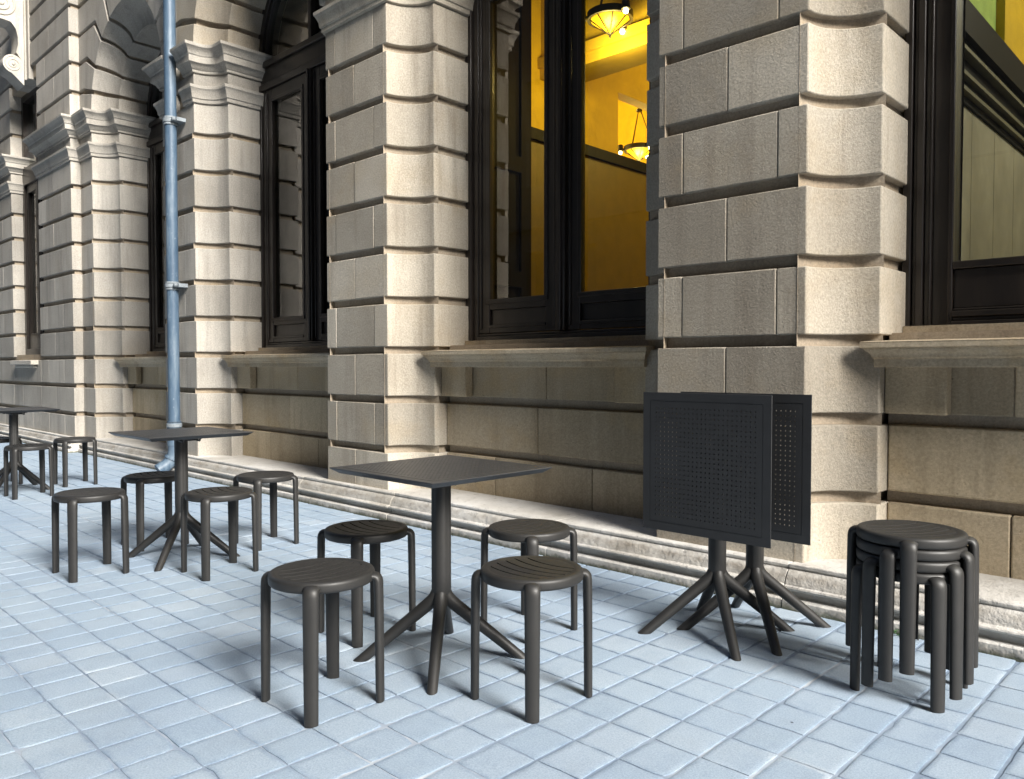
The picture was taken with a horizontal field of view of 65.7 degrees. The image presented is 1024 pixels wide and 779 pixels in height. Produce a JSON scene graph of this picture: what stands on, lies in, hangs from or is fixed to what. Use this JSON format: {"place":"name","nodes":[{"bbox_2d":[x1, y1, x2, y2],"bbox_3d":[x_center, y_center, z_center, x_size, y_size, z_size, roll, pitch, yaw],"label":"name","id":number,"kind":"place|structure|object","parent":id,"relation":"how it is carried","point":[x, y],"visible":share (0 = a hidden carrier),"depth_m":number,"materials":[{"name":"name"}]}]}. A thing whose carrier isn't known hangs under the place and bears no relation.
{"place":"outdoors","nodes":[
{"label":"outdoors","id":0,"kind":"place"},
{"bbox_2d":[0,443,1023,778],"bbox_3d":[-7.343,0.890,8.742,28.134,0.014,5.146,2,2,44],"label":"paving","id":1,"kind":"structure","parent":0,"point":[28,717],"depth_m":2.85,"materials":[{"name":"tile"}]},
{"bbox_2d":[0,436,22,483],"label":"stool","id":2,"kind":"object","parent":1,"relation":"on","point":[4,439],"visible":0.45,"depth_m":7.66,"materials":[{"name":"plastic"}]},
{"bbox_2d":[3,443,53,499],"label":"stool","id":3,"kind":"object","parent":1,"relation":"on","point":[14,449],"visible":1,"depth_m":6.94,"materials":[{"name":"plastic"}]},
{"bbox_2d":[0,407,59,489],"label":"folding table","id":4,"kind":"object","parent":1,"relation":"on","point":[23,470],"visible":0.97,"depth_m":7.29,"materials":[{"name":"plastic"}]},
{"bbox_2d":[53,436,97,486],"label":"stool","id":5,"kind":"object","parent":1,"relation":"on","point":[83,440],"visible":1,"depth_m":7.65,"materials":[{"name":"plastic"}]},
{"bbox_2d":[51,487,129,582],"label":"stool","id":6,"kind":"object","parent":1,"relation":"on","point":[74,498],"visible":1,"depth_m":4.34,"materials":[{"name":"plastic"}]},
{"bbox_2d":[121,471,188,551],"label":"stool","id":7,"kind":"object","parent":1,"relation":"on","point":[141,479],"visible":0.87,"depth_m":4.94,"materials":[{"name":"plastic"}]},
{"bbox_2d":[108,427,252,571],"bbox_3d":[-1.971,0.626,4.729,0.608,0.748,0.608,2,2,44],"label":"folding table","id":8,"kind":"object","parent":1,"relation":"on","point":[181,437],"visible":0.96,"depth_m":4.69,"materials":[{"name":"plastic"}]},
{"bbox_2d":[181,486,258,581],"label":"stool","id":9,"kind":"object","parent":1,"relation":"on","point":[206,497],"visible":1,"depth_m":4.37,"materials":[{"name":"plastic"}]},
{"bbox_2d":[233,471,298,550],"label":"stool","id":10,"kind":"object","parent":1,"relation":"on","point":[257,479],"visible":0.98,"depth_m":5.07,"materials":[{"name":"plastic"}]},
{"bbox_2d":[260,558,384,727],"bbox_3d":[-0.644,0.834,2.696,0.353,0.449,0.353,2,2,44],"label":"stool","id":11,"kind":"object","parent":1,"relation":"on","point":[310,580],"visible":1,"depth_m":2.67,"materials":[{"name":"plastic"}]},
{"bbox_2d":[317,520,415,647],"bbox_3d":[-0.625,0.814,3.407,0.353,0.449,0.353,2,2,44],"label":"stool","id":12,"kind":"object","parent":1,"relation":"on","point":[358,534],"visible":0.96,"depth_m":3.37,"materials":[{"name":"plastic"}]},
{"bbox_2d":[329,455,551,694],"bbox_3d":[-0.274,0.673,3.072,0.608,0.748,0.608,2,2,44],"label":"folding table","id":13,"kind":"object","parent":1,"relation":"on","point":[439,476],"visible":1,"depth_m":3.04,"materials":[{"name":"plastic"}]},
{"bbox_2d":[0,0,1023,661],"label":"stone building","id":14,"kind":"structure","parent":1,"relation":"on","point":[418,228],"depth_m":5.99,"materials":[{"name":"stone"}]},
{"bbox_2d":[21,87,44,354],"bbox_3d":[-7.204,-2.553,12.147,1.440,4.092,0.175,2,2,44],"label":"window","id":15,"kind":"structure","parent":14,"relation":"in","point":[31,227],"depth_m":12.51,"materials":[{"name":"paint"}]},
{"bbox_2d":[146,48,164,350],"bbox_3d":[-4.182,-2.475,10.001,1.789,3.974,0.192,2,2,44],"label":"window","id":16,"kind":"structure","parent":14,"relation":"in","point":[155,141],"depth_m":10.47,"materials":[{"name":"paint"}]},
{"bbox_2d":[154,0,187,470],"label":"drainpipe","id":17,"kind":"object","parent":14,"relation":"attached to","point":[171,121],"visible":0.88,"depth_m":8.33,"materials":[{"name":"blue metal"}]},
{"bbox_2d":[258,0,327,347],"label":"window","id":18,"kind":"structure","parent":14,"relation":"in","point":[302,66],"depth_m":7.94,"materials":[{"name":"paint"}]},
{"bbox_2d":[466,0,650,340],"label":"window","id":19,"kind":"structure","parent":14,"relation":"in","point":[565,309],"depth_m":5.63,"materials":[{"name":"paint"}]},
{"bbox_2d":[586,0,632,37],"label":"chandelier","id":20,"kind":"object","parent":14,"relation":"hanging from","point":[609,19],"visible":0.88,"depth_m":6.89,"materials":[{"name":"yellow glass"}]},
{"bbox_2d":[618,108,648,160],"bbox_3d":[1.725,-3.859,10.494,0.498,1.715,0.482,2,2,44],"label":"chandelier","id":21,"kind":"object","parent":14,"relation":"hanging from","point":[638,151],"visible":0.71,"depth_m":10.42,"materials":[{"name":"yellow glass"}]},
{"bbox_2d":[902,0,1023,325],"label":"window","id":22,"kind":"structure","parent":14,"relation":"in","point":[941,288],"depth_m":3.91,"materials":[{"name":"paint"}]},
{"bbox_2d":[481,518,577,630],"bbox_3d":[0.074,0.813,3.431,0.353,0.449,0.353,2,2,44],"label":"stool","id":23,"kind":"object","parent":1,"relation":"on","point":[529,535],"visible":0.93,"depth_m":3.41,"materials":[{"name":"plastic"}]},
{"bbox_2d":[471,556,591,723],"bbox_3d":[0.068,0.833,2.726,0.353,0.449,0.353,2,2,44],"label":"stool","id":24,"kind":"object","parent":1,"relation":"on","point":[532,577],"visible":1,"depth_m":2.66,"materials":[{"name":"plastic"}]},
{"bbox_2d":[638,392,794,660],"bbox_3d":[0.858,0.526,3.402,0.608,1.023,0.508,2,2,44],"label":"folding table","id":25,"kind":"object","parent":1,"relation":"on","point":[712,470],"visible":1,"depth_m":3.34,"materials":[{"name":"plastic"}]},
{"bbox_2d":[676,391,830,655],"bbox_3d":[1.035,0.525,3.456,0.608,1.023,0.508,2,2,44],"label":"folding table","id":26,"kind":"object","parent":1,"relation":"on","point":[754,572],"visible":0.31,"depth_m":3.27,"materials":[{"name":"plastic"}]},
{"bbox_2d":[850,557,967,712],"bbox_3d":[1.405,0.830,2.801,0.353,0.449,0.353,2,2,44],"label":"stool","id":27,"kind":"object","parent":1,"relation":"on","point":[938,583],"visible":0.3,"depth_m":2.61,"materials":[{"name":"plastic"}]},
{"bbox_2d":[856,546,963,699],"bbox_3d":[1.405,0.791,2.800,0.353,0.449,0.353,1,2,25],"label":"stool","id":28,"kind":"object","parent":27,"relation":"on","point":[955,625],"visible":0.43,"depth_m":2.64,"materials":[{"name":"plastic"}]},
{"bbox_2d":[856,535,974,684],"bbox_3d":[1.405,0.752,2.799,0.353,0.449,0.353,0,2,5],"label":"stool","id":29,"kind":"object","parent":28,"relation":"on","point":[889,556],"visible":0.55,"depth_m":2.65,"materials":[{"name":"plastic"}]},
{"bbox_2d":[845,519,978,674],"bbox_3d":[1.405,0.713,2.797,0.353,0.449,0.353,0,2,-14],"label":"stool","id":30,"kind":"object","parent":29,"relation":"on","point":[908,538],"visible":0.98,"depth_m":2.67,"materials":[{"name":"plastic"}]}
]}

